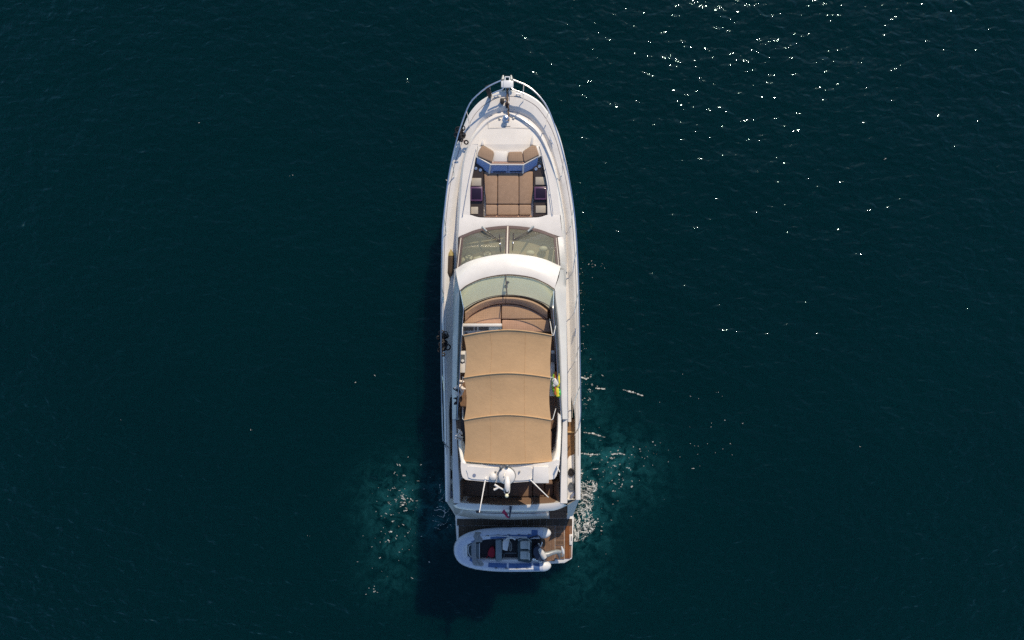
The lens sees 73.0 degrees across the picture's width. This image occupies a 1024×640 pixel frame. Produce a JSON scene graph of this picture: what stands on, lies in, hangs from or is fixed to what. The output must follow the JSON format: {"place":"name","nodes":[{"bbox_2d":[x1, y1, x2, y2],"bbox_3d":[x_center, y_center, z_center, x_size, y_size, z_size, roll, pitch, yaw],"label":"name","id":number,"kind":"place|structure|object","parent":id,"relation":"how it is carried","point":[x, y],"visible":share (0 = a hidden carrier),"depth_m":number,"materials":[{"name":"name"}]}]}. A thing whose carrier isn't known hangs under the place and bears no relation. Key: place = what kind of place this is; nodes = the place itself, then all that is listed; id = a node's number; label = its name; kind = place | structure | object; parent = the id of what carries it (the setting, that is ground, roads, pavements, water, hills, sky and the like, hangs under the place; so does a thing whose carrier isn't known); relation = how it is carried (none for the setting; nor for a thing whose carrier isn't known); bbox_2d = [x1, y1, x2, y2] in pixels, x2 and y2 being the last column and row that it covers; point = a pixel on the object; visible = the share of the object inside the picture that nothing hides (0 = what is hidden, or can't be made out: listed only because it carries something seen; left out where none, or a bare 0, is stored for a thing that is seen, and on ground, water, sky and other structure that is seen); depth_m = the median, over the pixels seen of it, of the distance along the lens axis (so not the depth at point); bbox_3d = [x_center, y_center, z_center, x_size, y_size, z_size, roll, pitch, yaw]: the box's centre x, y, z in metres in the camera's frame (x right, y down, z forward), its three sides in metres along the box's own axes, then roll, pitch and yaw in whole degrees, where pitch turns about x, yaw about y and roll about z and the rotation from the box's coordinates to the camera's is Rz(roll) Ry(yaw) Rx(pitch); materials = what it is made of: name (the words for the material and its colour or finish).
{"place":"outdoors","nodes":[
{"label":"outdoors","id":0,"kind":"place"},
{"bbox_2d":[0,0,1023,639],"bbox_3d":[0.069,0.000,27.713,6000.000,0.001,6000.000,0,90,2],"label":"water","id":1,"kind":"structure","parent":0,"point":[800,234],"depth_m":27.71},
{"bbox_2d":[440,79,580,563],"bbox_3d":[-0.049,0.547,24.810,5.128,7.210,18.169,0,90,2],"label":"motor yacht","id":2,"kind":"object","parent":1,"relation":"on","point":[510,311],"visible":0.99,"depth_m":24.48,"materials":[{"name":"white plastic"}]},
{"bbox_2d":[436,330,450,356],"bbox_3d":[-2.470,0.836,25.011,0.518,0.524,0.960,0,90,2],"label":"rope bundle","id":3,"kind":"object","parent":2,"relation":"hanging from","point":[445,344],"visible":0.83,"depth_m":24.95,"materials":[{"name":"black fabric"}]},
{"bbox_2d":[449,395,451,418],"bbox_3d":[-2.340,3.347,25.721,0.260,0.240,1.569,0,90,2],"label":"fender","id":4,"kind":"object","parent":2,"relation":"attached to","point":[450,410],"visible":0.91,"depth_m":25.63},
{"bbox_2d":[448,249,453,280],"bbox_3d":[-2.275,-1.839,25.388,0.275,0.274,1.505,5,90,2],"label":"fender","id":5,"kind":"object","parent":2,"relation":"attached to","point":[450,263],"visible":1,"depth_m":25.29,"materials":[{"name":"yellow plastic"}]},
{"bbox_2d":[453,388,461,406],"bbox_3d":[-1.857,2.617,23.586,0.341,0.293,0.744,0,90,2],"label":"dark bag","id":6,"kind":"object","parent":2,"relation":"on","point":[457,402],"visible":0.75,"depth_m":23.51,"materials":[{"name":"black fabric"}]},
{"bbox_2d":[455,429,462,440],"bbox_3d":[-1.736,3.849,23.172,0.301,0.180,0.359,21,91,2],"label":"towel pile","id":7,"kind":"object","parent":2,"relation":"on","point":[460,437],"visible":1,"depth_m":23.13,"materials":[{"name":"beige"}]},
{"bbox_2d":[454,378,465,397],"bbox_3d":[-1.773,2.227,23.500,0.395,0.375,0.814,0,90,2],"label":"towel pile","id":8,"kind":"object","parent":2,"relation":"on","point":[461,388],"visible":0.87,"depth_m":23.39,"materials":[{"name":"beige fabric"}]},
{"bbox_2d":[454,126,468,144],"bbox_3d":[-1.810,-6.583,24.618,0.507,0.491,0.600,0,90,2],"label":"rope bundle","id":9,"kind":"object","parent":2,"relation":"hanging from","point":[462,136],"visible":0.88,"depth_m":24.55,"materials":[{"name":"black fabric"}]},
{"bbox_2d":[486,85,491,97],"bbox_3d":[-0.824,-8.101,24.558,0.184,0.685,0.296,-15,90,2],"label":"rope bundle","id":10,"kind":"object","parent":2,"relation":"on","point":[488,92],"visible":1,"depth_m":24.40,"materials":[{"name":"black fabric"}]},
{"bbox_2d":[453,506,548,519],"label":"transom door","id":11,"kind":"structure","parent":2,"relation":"in","point":[471,514],"depth_m":24.96,"materials":[{"name":"white plastic"}]},
{"bbox_2d":[501,75,512,80],"bbox_3d":[-0.174,-8.643,24.780,0.472,0.206,0.269,0,90,2],"label":"bow anchor","id":12,"kind":"object","parent":2,"relation":"attached to","point":[510,77],"visible":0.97,"depth_m":24.74,"materials":[{"name":"silver metal"}]},
{"bbox_2d":[506,88,509,120],"bbox_3d":[-0.147,-7.756,24.838,0.123,0.155,1.232,0,90,2],"label":"anchor chain","id":13,"kind":"object","parent":2,"relation":"attached to","point":[508,103],"visible":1,"depth_m":24.82,"materials":[{"name":"silver metal"}]},
{"bbox_2d":[453,527,563,571],"bbox_3d":[-0.111,8.870,26.659,4.269,1.079,1.739,0,90,2],"label":"inflatable boat","id":14,"kind":"object","parent":2,"relation":"on","point":[519,549],"visible":0.98,"depth_m":26.56,"materials":[{"name":"grey rubber"}]},
{"bbox_2d":[471,532,483,569],"bbox_3d":[-1.315,8.924,26.701,0.480,0.515,1.558,0,90,2],"label":"lashing strap","id":15,"kind":"object","parent":14,"relation":"attached to","point":[477,538],"visible":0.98,"depth_m":26.51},
{"bbox_2d":[486,546,494,558],"bbox_3d":[-0.797,9.042,26.828,0.279,0.233,0.516,18,91,2],"label":"gear bag","id":16,"kind":"object","parent":14,"relation":"on","point":[491,552],"visible":1,"depth_m":26.73,"materials":[{"name":"red fabric"}]},
{"bbox_2d":[552,372,560,397],"bbox_3d":[1.480,2.169,23.081,0.323,0.254,0.884,0,90,2],"label":"inflatable toy","id":17,"kind":"object","parent":2,"relation":"on","point":[556,389],"visible":0.96,"depth_m":23.03,"materials":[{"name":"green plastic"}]},
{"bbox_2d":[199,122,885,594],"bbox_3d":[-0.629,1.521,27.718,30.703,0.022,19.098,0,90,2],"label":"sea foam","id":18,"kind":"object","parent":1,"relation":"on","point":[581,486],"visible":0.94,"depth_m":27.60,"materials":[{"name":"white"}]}
]}

